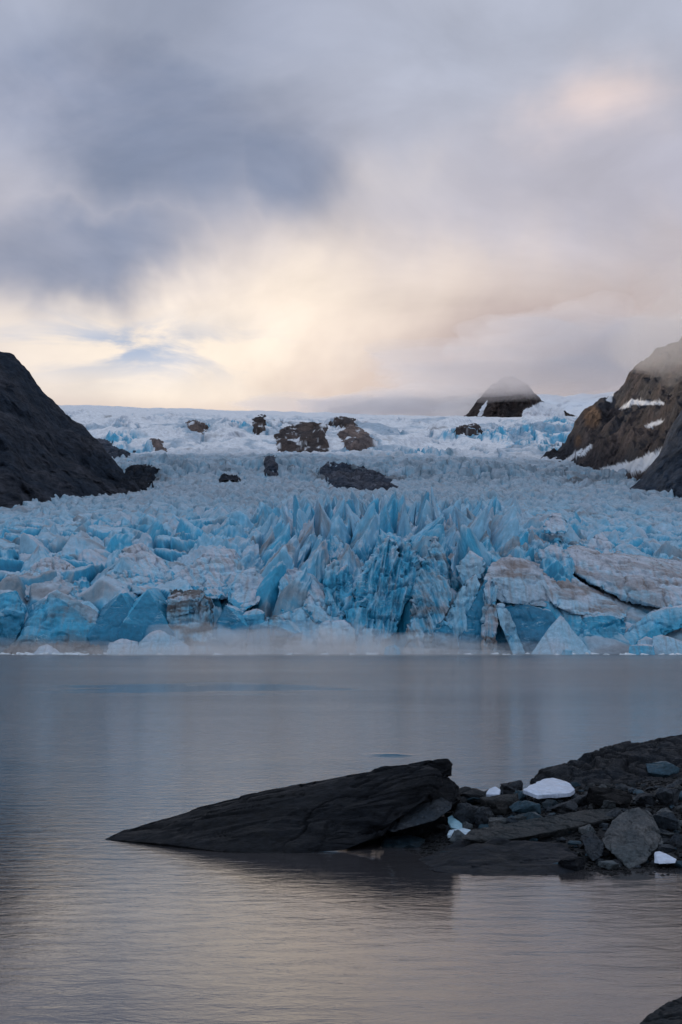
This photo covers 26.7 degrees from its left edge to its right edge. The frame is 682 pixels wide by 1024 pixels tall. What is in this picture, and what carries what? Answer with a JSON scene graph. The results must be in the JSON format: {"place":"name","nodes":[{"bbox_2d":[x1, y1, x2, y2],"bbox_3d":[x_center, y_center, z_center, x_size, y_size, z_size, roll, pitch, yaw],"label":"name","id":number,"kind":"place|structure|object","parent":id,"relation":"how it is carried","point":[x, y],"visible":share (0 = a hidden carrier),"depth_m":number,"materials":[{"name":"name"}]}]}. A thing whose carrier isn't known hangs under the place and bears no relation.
{"place":"outdoors","nodes":[
{"label":"outdoors","id":0,"kind":"place"},
{"bbox_2d":[0,352,140,507],"bbox_3d":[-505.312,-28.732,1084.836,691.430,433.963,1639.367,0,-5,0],"label":"mountain","id":1,"kind":"structure","parent":0,"point":[49,448],"depth_m":1291.37,"materials":[{"name":"stone"}]},
{"bbox_2d":[121,461,159,490],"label":"rock outcrop","id":2,"kind":"object","parent":1,"relation":"on","point":[142,476],"visible":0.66,"depth_m":1592.46,"materials":[{"name":"stone"}]},
{"bbox_2d":[0,653,681,1023],"bbox_3d":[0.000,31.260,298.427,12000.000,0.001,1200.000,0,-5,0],"label":"lake water","id":3,"kind":"structure","parent":0,"point":[96,751],"depth_m":36.32,"materials":[{"name":"grey liquid"}]},
{"bbox_2d":[33,644,59,653],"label":"iceberg","id":4,"kind":"object","parent":3,"relation":"on","point":[46,648],"visible":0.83,"depth_m":416.07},
{"bbox_2d":[106,630,189,653],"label":"iceberg","id":5,"kind":"object","parent":3,"relation":"on","point":[157,641],"visible":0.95,"depth_m":414.72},
{"bbox_2d":[106,758,461,852],"bbox_3d":[-1.638,8.487,42.388,10.569,2.309,6.113,0,-5,0],"label":"rock slab","id":6,"kind":"object","parent":3,"relation":"on","point":[342,812],"visible":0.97,"depth_m":41.24,"materials":[{"name":"stone"}]},
{"bbox_2d":[384,644,400,654],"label":"iceberg","id":7,"kind":"object","parent":3,"relation":"on","point":[393,649],"visible":0.97,"depth_m":409.84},
{"bbox_2d":[531,615,590,653],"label":"iceberg","id":8,"kind":"object","parent":3,"relation":"on","point":[559,636],"visible":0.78,"depth_m":417.22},
{"bbox_2d":[561,647,572,654],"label":"iceberg","id":9,"kind":"object","parent":3,"relation":"on","point":[567,651],"visible":0.96,"depth_m":407.83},
{"bbox_2d":[629,644,654,654],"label":"iceberg","id":10,"kind":"object","parent":3,"relation":"on","point":[638,649],"visible":0.98,"depth_m":411.41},
{"bbox_2d":[637,636,652,644],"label":"iceberg","id":11,"kind":"object","parent":3,"relation":"on","point":[646,640],"visible":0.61,"depth_m":420.09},
{"bbox_2d":[640,996,681,1023],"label":"boulder","id":12,"kind":"object","parent":3,"relation":"in","point":[669,1012],"visible":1,"depth_m":20.60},
{"bbox_2d":[652,635,681,653],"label":"iceberg","id":13,"kind":"object","parent":3,"relation":"on","point":[661,644],"visible":0.92,"depth_m":417.57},
{"bbox_2d":[0,405,681,653],"bbox_3d":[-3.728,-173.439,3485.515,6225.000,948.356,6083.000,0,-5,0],"label":"glacier terrain","id":14,"kind":"structure","parent":0,"point":[498,488],"depth_m":861.22,"materials":[{"name":"ice"}]},
{"bbox_2d":[0,590,26,652],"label":"serac","id":15,"kind":"object","parent":14,"relation":"on","point":[13,610],"visible":0.96,"depth_m":432.10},
{"bbox_2d":[3,589,102,653],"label":"serac","id":16,"kind":"object","parent":14,"relation":"on","point":[60,622],"visible":0.7,"depth_m":431.75,"materials":[{"name":"ice"}]},
{"bbox_2d":[24,554,90,601],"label":"serac","id":17,"kind":"object","parent":14,"relation":"on","point":[59,565],"visible":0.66,"depth_m":474.87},
{"bbox_2d":[97,438,135,458],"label":"rock outcrop","id":18,"kind":"object","parent":14,"relation":"on","point":[113,451],"visible":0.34,"depth_m":2033.02,"materials":[{"name":"stone"}]},
{"bbox_2d":[86,587,173,653],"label":"serac","id":19,"kind":"object","parent":14,"relation":"on","point":[124,614],"visible":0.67,"depth_m":432.78,"materials":[{"name":"ice"}]},
{"bbox_2d":[105,543,174,594],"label":"serac","id":20,"kind":"object","parent":14,"relation":"on","point":[150,569],"visible":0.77,"depth_m":476.04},
{"bbox_2d":[150,438,167,451],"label":"rock outcrop","id":21,"kind":"object","parent":14,"relation":"on","point":[157,444],"visible":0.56,"depth_m":2174.67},
{"bbox_2d":[166,588,213,653],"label":"serac","id":22,"kind":"object","parent":14,"relation":"on","point":[190,624],"visible":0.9,"depth_m":433.81,"materials":[{"name":"ice"}]},
{"bbox_2d":[183,419,208,434],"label":"rock outcrop","id":23,"kind":"object","parent":14,"relation":"on","point":[198,426],"visible":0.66,"depth_m":2492.68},
{"bbox_2d":[169,546,244,599],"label":"serac","id":24,"kind":"object","parent":14,"relation":"on","point":[206,571],"visible":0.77,"depth_m":474.73,"materials":[{"name":"ice"}]},
{"bbox_2d":[205,604,248,653],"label":"serac","id":25,"kind":"object","parent":14,"relation":"on","point":[230,631],"visible":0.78,"depth_m":430.67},
{"bbox_2d":[219,473,241,481],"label":"rock outcrop","id":26,"kind":"object","parent":14,"relation":"on","point":[225,477],"visible":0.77,"depth_m":1472.15,"materials":[{"name":"stone"}]},
{"bbox_2d":[227,566,263,610],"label":"serac","id":27,"kind":"object","parent":14,"relation":"on","point":[245,585],"visible":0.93,"depth_m":458.34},
{"bbox_2d":[243,608,271,653],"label":"serac","id":28,"kind":"object","parent":14,"relation":"on","point":[258,639],"visible":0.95,"depth_m":432.28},
{"bbox_2d":[252,414,266,434],"bbox_3d":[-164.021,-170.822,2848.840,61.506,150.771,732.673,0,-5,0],"label":"rock outcrop","id":29,"kind":"object","parent":14,"relation":"on","point":[258,423],"visible":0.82,"depth_m":2632.68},
{"bbox_2d":[264,455,277,476],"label":"rock outcrop","id":30,"kind":"object","parent":14,"relation":"on","point":[270,465],"visible":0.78,"depth_m":1612.64,"materials":[{"name":"stone"}]},
{"bbox_2d":[268,615,301,653],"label":"serac","id":31,"kind":"object","parent":14,"relation":"on","point":[285,635],"visible":0.83,"depth_m":430.87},
{"bbox_2d":[274,422,328,452],"bbox_3d":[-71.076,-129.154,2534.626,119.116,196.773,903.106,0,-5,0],"label":"rock outcrop","id":32,"kind":"object","parent":14,"relation":"on","point":[304,436],"visible":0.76,"depth_m":2395.45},
{"bbox_2d":[278,594,333,653],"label":"serac","id":33,"kind":"object","parent":14,"relation":"on","point":[311,611],"visible":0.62,"depth_m":438.03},
{"bbox_2d":[278,567,344,620],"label":"serac","id":34,"kind":"object","parent":14,"relation":"on","point":[316,593],"visible":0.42,"depth_m":453.52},
{"bbox_2d":[315,620,356,653],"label":"serac","id":35,"kind":"object","parent":14,"relation":"on","point":[336,636],"visible":0.84,"depth_m":428.40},
{"bbox_2d":[323,557,352,618],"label":"serac","id":36,"kind":"object","parent":14,"relation":"on","point":[338,582],"visible":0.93,"depth_m":449.71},
{"bbox_2d":[328,416,357,427],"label":"rock outcrop","id":37,"kind":"object","parent":14,"relation":"on","point":[342,421],"visible":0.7,"depth_m":2807.05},
{"bbox_2d":[317,461,397,490],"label":"rock outcrop","id":38,"kind":"object","parent":14,"relation":"on","point":[342,474],"visible":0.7,"depth_m":1537.14,"materials":[{"name":"stone"}]},
{"bbox_2d":[337,424,377,450],"bbox_3d":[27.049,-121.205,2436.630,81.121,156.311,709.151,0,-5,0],"label":"rock outcrop","id":39,"kind":"object","parent":14,"relation":"on","point":[352,437],"visible":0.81,"depth_m":2275.11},
{"bbox_2d":[339,535,421,653],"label":"serac","id":40,"kind":"object","parent":14,"relation":"on","point":[377,601],"visible":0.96,"depth_m":444.09,"materials":[{"name":"ice"}]},
{"bbox_2d":[402,536,452,653],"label":"serac","id":41,"kind":"object","parent":14,"relation":"on","point":[430,600],"visible":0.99,"depth_m":441.11,"materials":[{"name":"ice"}]},
{"bbox_2d":[429,619,458,653],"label":"serac","id":42,"kind":"object","parent":14,"relation":"on","point":[444,641],"visible":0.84,"depth_m":428.87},
{"bbox_2d":[444,551,485,652],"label":"serac","id":43,"kind":"object","parent":14,"relation":"on","point":[470,568],"visible":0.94,"depth_m":441.35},
{"bbox_2d":[454,423,482,435],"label":"rock outcrop","id":44,"kind":"object","parent":14,"relation":"on","point":[465,430],"visible":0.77,"depth_m":2486.12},
{"bbox_2d":[457,554,556,653],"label":"serac","id":45,"kind":"object","parent":14,"relation":"on","point":[522,624],"visible":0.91,"depth_m":437.77,"materials":[{"name":"ice"}]},
{"bbox_2d":[543,512,568,534],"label":"serac","id":46,"kind":"object","parent":14,"relation":"on","point":[556,523],"visible":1,"depth_m":563.27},
{"bbox_2d":[537,538,575,573],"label":"serac","id":47,"kind":"object","parent":14,"relation":"on","point":[555,550],"visible":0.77,"depth_m":472.72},
{"bbox_2d":[537,564,626,616],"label":"serac","id":48,"kind":"object","parent":14,"relation":"on","point":[575,596],"visible":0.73,"depth_m":446.04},
{"bbox_2d":[560,608,626,637],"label":"serac","id":49,"kind":"object","parent":14,"relation":"on","point":[604,625],"visible":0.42,"depth_m":437.65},
{"bbox_2d":[585,532,615,552],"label":"serac","id":50,"kind":"object","parent":14,"relation":"on","point":[600,542],"visible":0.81,"depth_m":506.65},
{"bbox_2d":[563,545,681,607],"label":"serac","id":51,"kind":"object","parent":14,"relation":"on","point":[648,580],"visible":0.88,"depth_m":467.69,"materials":[{"name":"ice"}]},
{"bbox_2d":[623,605,681,646],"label":"serac","id":52,"kind":"object","parent":14,"relation":"on","point":[660,621],"visible":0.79,"depth_m":437.29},
{"bbox_2d":[0,0,681,412],"label":"sky","id":53,"kind":"structure","parent":0,"point":[305,206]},
{"bbox_2d":[325,392,614,415],"bbox_3d":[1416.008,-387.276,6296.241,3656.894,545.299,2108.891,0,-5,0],"label":"snow dome","id":54,"kind":"structure","parent":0,"point":[576,405],"depth_m":5840.34,"materials":[{"name":"snow"}]},
{"bbox_2d":[464,375,573,417],"bbox_3d":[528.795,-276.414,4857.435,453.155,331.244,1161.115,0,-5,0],"label":"mountain","id":55,"kind":"structure","parent":0,"point":[511,396],"depth_m":4488.05,"materials":[{"name":"stone"}]},
{"bbox_2d":[406,776,681,875],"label":"shore ground","id":56,"kind":"structure","parent":0,"point":[601,832],"depth_m":40.47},
{"bbox_2d":[381,835,424,847],"bbox_3d":[1.740,9.402,40.896,1.334,0.331,1.243,0,-5,0],"label":"boulder","id":57,"kind":"object","parent":56,"relation":"on","point":[407,841],"visible":0.93,"depth_m":40.60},
{"bbox_2d":[370,817,447,840],"bbox_3d":[1.393,9.420,42.871,3.563,1.240,2.954,0,-5,0],"label":"boulder","id":58,"kind":"object","parent":56,"relation":"on","point":[420,829],"visible":0.17,"depth_m":42.21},
{"bbox_2d":[387,797,451,831],"bbox_3d":[2.292,8.729,41.588,2.662,0.891,2.085,2,-5,-19],"label":"rock slab","id":59,"kind":"object","parent":58,"relation":"on","point":[433,810],"visible":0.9,"depth_m":40.99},
{"bbox_2d":[447,815,461,828],"bbox_3d":[3.367,9.093,42.025,0.512,0.346,1.057,0,-5,0],"label":"ice chunk","id":60,"kind":"object","parent":56,"relation":"on","point":[453,823],"visible":0.88,"depth_m":41.78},
{"bbox_2d":[449,830,464,842],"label":"stone","id":61,"kind":"object","parent":56,"relation":"on","point":[457,835],"visible":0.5,"depth_m":40.27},
{"bbox_2d":[447,828,469,837],"bbox_3d":[3.439,9.177,40.876,0.858,0.226,0.987,0,-5,0],"label":"ice chunk","id":62,"kind":"object","parent":56,"relation":"on","point":[462,830],"visible":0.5,"depth_m":40.99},
{"bbox_2d":[453,803,477,824],"bbox_3d":[3.686,8.951,42.364,0.779,0.718,0.583,-1,-5,16],"label":"boulder","id":63,"kind":"object","parent":56,"relation":"on","point":[464,812],"visible":0.77,"depth_m":42.17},
{"bbox_2d":[462,821,472,828],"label":"stone","id":64,"kind":"object","parent":56,"relation":"on","point":[465,825],"visible":0.61,"depth_m":41.62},
{"bbox_2d":[461,796,479,804],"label":"boulder","id":65,"kind":"object","parent":56,"relation":"on","point":[470,800],"visible":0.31,"depth_m":45.31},
{"bbox_2d":[459,786,485,804],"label":"boulder","id":66,"kind":"object","parent":56,"relation":"on","point":[466,791],"visible":0.51,"depth_m":45.42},
{"bbox_2d":[471,863,495,867],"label":"boulder","id":67,"kind":"object","parent":56,"relation":"on","point":[474,866],"visible":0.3,"depth_m":36.52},
{"bbox_2d":[474,806,493,826],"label":"boulder","id":68,"kind":"object","parent":56,"relation":"on","point":[483,814],"visible":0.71,"depth_m":41.83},
{"bbox_2d":[488,817,506,826],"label":"boulder","id":69,"kind":"object","parent":56,"relation":"on","point":[493,821],"visible":0.58,"depth_m":41.50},
{"bbox_2d":[418,838,577,875],"bbox_3d":[4.191,9.140,38.369,4.706,0.797,6.006,0,-5,0],"label":"bedrock ledge","id":70,"kind":"object","parent":56,"relation":"on","point":[505,856],"visible":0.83,"depth_m":37.22,"materials":[{"name":"stone"}]},
{"bbox_2d":[480,793,518,814],"bbox_3d":[4.813,8.899,43.559,1.182,0.738,0.994,-1,-5,9],"label":"boulder","id":71,"kind":"object","parent":56,"relation":"on","point":[498,804],"visible":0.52,"depth_m":43.15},
{"bbox_2d":[486,786,500,796],"bbox_3d":[4.732,8.671,44.503,0.413,0.265,0.649,-1,-5,13],"label":"ice chunk","id":72,"kind":"object","parent":71,"relation":"on","point":[493,791],"visible":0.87,"depth_m":44.37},
{"bbox_2d":[500,780,522,794],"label":"boulder","id":73,"kind":"object","parent":56,"relation":"on","point":[510,787],"visible":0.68,"depth_m":46.77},
{"bbox_2d":[505,817,518,823],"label":"boulder","id":74,"kind":"object","parent":56,"relation":"on","point":[511,819],"visible":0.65,"depth_m":41.52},
{"bbox_2d":[514,790,526,800],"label":"boulder","id":75,"kind":"object","parent":56,"relation":"on","point":[522,796],"visible":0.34,"depth_m":45.40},
{"bbox_2d":[515,815,526,819],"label":"stone","id":76,"kind":"object","parent":56,"relation":"on","point":[519,817],"visible":0.45,"depth_m":41.73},
{"bbox_2d":[509,800,540,813],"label":"boulder","id":77,"kind":"object","parent":56,"relation":"on","point":[524,806],"visible":0.85,"depth_m":42.55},
{"bbox_2d":[522,812,541,819],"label":"boulder","id":78,"kind":"object","parent":56,"relation":"on","point":[530,815],"visible":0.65,"depth_m":41.73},
{"bbox_2d":[460,807,621,843],"bbox_3d":[5.721,8.948,40.757,6.135,0.702,1.534,3,-6,-33],"label":"flat rock","id":79,"kind":"object","parent":56,"relation":"on","point":[541,828],"visible":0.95,"depth_m":40.40,"materials":[{"name":"stone"}]},
{"bbox_2d":[535,798,550,803],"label":"boulder","id":80,"kind":"object","parent":56,"relation":"on","point":[539,801],"visible":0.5,"depth_m":44.43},
{"bbox_2d":[523,778,574,798],"bbox_3d":[6.730,8.753,45.414,1.335,0.388,3.120,-2,-5,21],"label":"ice chunk","id":81,"kind":"object","parent":80,"relation":"on","point":[554,788],"visible":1,"depth_m":44.84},
{"bbox_2d":[541,799,558,809],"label":"boulder","id":82,"kind":"object","parent":56,"relation":"on","point":[547,803],"visible":0.56,"depth_m":43.51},
{"bbox_2d":[556,837,565,841],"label":"stone","id":83,"kind":"object","parent":56,"relation":"on","point":[560,839],"visible":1,"depth_m":39.59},
{"bbox_2d":[558,809,567,813],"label":"stone","id":84,"kind":"object","parent":56,"relation":"on","point":[561,811],"visible":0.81,"depth_m":42.66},
{"bbox_2d":[550,800,577,811],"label":"boulder","id":85,"kind":"object","parent":56,"relation":"on","point":[569,806],"visible":0.91,"depth_m":42.88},
{"bbox_2d":[558,856,585,870],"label":"boulder","id":86,"kind":"object","parent":56,"relation":"on","point":[574,863],"visible":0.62,"depth_m":36.39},
{"bbox_2d":[567,840,581,844],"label":"stone","id":87,"kind":"object","parent":56,"relation":"on","point":[572,842],"visible":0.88,"depth_m":39.34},
{"bbox_2d":[570,782,580,786],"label":"stone","id":88,"kind":"object","parent":56,"relation":"on","point":[574,784],"visible":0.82,"depth_m":48.55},
{"bbox_2d":[570,792,590,806],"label":"boulder","id":89,"kind":"object","parent":56,"relation":"on","point":[581,800],"visible":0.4,"depth_m":43.60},
{"bbox_2d":[578,824,595,834],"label":"stone","id":90,"kind":"object","parent":56,"relation":"on","point":[585,829],"visible":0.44,"depth_m":40.22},
{"bbox_2d":[581,831,603,861],"bbox_3d":[6.709,8.902,38.300,0.600,0.734,2.224,-1,-5,10],"label":"rock block","id":91,"kind":"object","parent":56,"relation":"on","point":[593,843],"visible":0.94,"depth_m":37.89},
{"bbox_2d":[599,823,608,826],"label":"stone","id":92,"kind":"object","parent":56,"relation":"on","point":[603,824],"visible":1,"depth_m":40.88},
{"bbox_2d":[529,734,681,787],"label":"rock outcrop","id":93,"kind":"object","parent":56,"relation":"on","point":[625,762],"visible":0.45,"depth_m":50.59,"materials":[{"name":"stone"}]},
{"bbox_2d":[600,800,615,808],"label":"boulder","id":94,"kind":"object","parent":56,"relation":"on","point":[607,804],"visible":0.74,"depth_m":42.40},
{"bbox_2d":[586,787,631,807],"bbox_3d":[8.073,8.621,43.153,1.400,0.718,1.059,0,-5,0],"label":"boulder","id":95,"kind":"object","parent":56,"relation":"on","point":[597,796],"visible":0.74,"depth_m":42.94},
{"bbox_2d":[598,860,619,869],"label":"boulder","id":96,"kind":"object","parent":56,"relation":"on","point":[609,864],"visible":1,"depth_m":36.53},
{"bbox_2d":[605,809,622,816],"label":"stone","id":97,"kind":"object","parent":56,"relation":"on","point":[614,813],"visible":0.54,"depth_m":41.44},
{"bbox_2d":[615,783,629,790],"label":"stone","id":98,"kind":"object","parent":56,"relation":"on","point":[623,787],"visible":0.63,"depth_m":46.07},
{"bbox_2d":[602,807,660,867],"bbox_3d":[7.961,8.846,39.131,1.511,1.388,4.994,-1,-5,17],"label":"rock block","id":99,"kind":"object","parent":56,"relation":"on","point":[631,838],"visible":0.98,"depth_m":38.45,"materials":[{"name":"stone"}]},
{"bbox_2d":[628,787,635,793],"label":"stone","id":100,"kind":"object","parent":56,"relation":"on","point":[631,790],"visible":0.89,"depth_m":45.37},
{"bbox_2d":[627,782,637,787],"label":"stone","id":101,"kind":"object","parent":56,"relation":"on","point":[632,784],"visible":0.68,"depth_m":47.06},
{"bbox_2d":[633,789,644,794],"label":"stone","id":102,"kind":"object","parent":56,"relation":"on","point":[636,791],"visible":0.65,"depth_m":45.09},
{"bbox_2d":[635,793,655,805],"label":"boulder","id":103,"kind":"object","parent":56,"relation":"on","point":[642,799],"visible":0.98,"depth_m":42.83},
{"bbox_2d":[646,761,679,777],"bbox_3d":[10.941,8.880,49.234,1.198,0.628,0.868,4,-6,-38],"label":"boulder","id":104,"kind":"object","parent":56,"relation":"on","point":[665,769],"visible":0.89,"depth_m":49.07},
{"bbox_2d":[656,808,672,812],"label":"stone","id":105,"kind":"object","parent":56,"relation":"on","point":[663,810],"visible":0.3,"depth_m":41.68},
{"bbox_2d":[654,851,675,863],"bbox_3d":[8.430,8.999,37.338,0.563,0.255,1.374,-1,-5,12],"label":"ice chunk","id":106,"kind":"object","parent":56,"relation":"on","point":[661,857],"visible":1,"depth_m":37.05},
{"bbox_2d":[659,828,670,838],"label":"stone","id":107,"kind":"object","parent":56,"relation":"on","point":[663,831],"visible":0.4,"depth_m":39.61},
{"bbox_2d":[655,844,675,852],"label":"boulder","id":108,"kind":"object","parent":56,"relation":"on","point":[665,848],"visible":0.83,"depth_m":38.28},
{"bbox_2d":[661,838,669,843],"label":"boulder","id":109,"kind":"object","parent":56,"relation":"on","point":[665,840],"visible":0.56,"depth_m":38.90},
{"bbox_2d":[653,811,678,830],"bbox_3d":[9.143,8.756,40.586,0.890,0.554,0.622,-2,-5,23],"label":"boulder","id":110,"kind":"object","parent":56,"relation":"on","point":[665,820],"visible":0.75,"depth_m":40.33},
{"bbox_2d":[660,832,674,836],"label":"boulder","id":111,"kind":"object","parent":56,"relation":"on","point":[668,834],"visible":0.3,"depth_m":39.54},
{"bbox_2d":[655,788,680,805],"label":"boulder","id":112,"kind":"object","parent":56,"relation":"on","point":[667,796],"visible":0.95,"depth_m":42.70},
{"bbox_2d":[665,778,681,787],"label":"stone","id":113,"kind":"object","parent":56,"relation":"on","point":[677,781],"visible":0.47,"depth_m":45.66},
{"bbox_2d":[669,833,681,847],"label":"boulder","id":114,"kind":"object","parent":56,"relation":"on","point":[675,840],"visible":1,"depth_m":38.62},
{"bbox_2d":[674,784,681,789],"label":"stone","id":115,"kind":"object","parent":56,"relation":"on","point":[678,786],"visible":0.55,"depth_m":44.81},
{"bbox_2d":[675,861,681,867],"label":"stone","id":116,"kind":"object","parent":56,"relation":"on","point":[678,864],"visible":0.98,"depth_m":36.83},
{"bbox_2d":[675,805,681,810],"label":"stone","id":117,"kind":"object","parent":56,"relation":"on","point":[678,807],"visible":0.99,"depth_m":42.18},
{"bbox_2d":[541,337,681,480],"bbox_3d":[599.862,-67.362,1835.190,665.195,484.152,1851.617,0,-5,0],"label":"mountain","id":118,"kind":"structure","parent":0,"point":[627,425],"depth_m":1826.90,"materials":[{"name":"stone"}]},
{"bbox_2d":[630,410,681,497],"bbox_3d":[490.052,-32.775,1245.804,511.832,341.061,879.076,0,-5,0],"label":"mountain slope","id":119,"kind":"structure","parent":0,"point":[663,471],"depth_m":1263.32,"materials":[{"name":"stone"}]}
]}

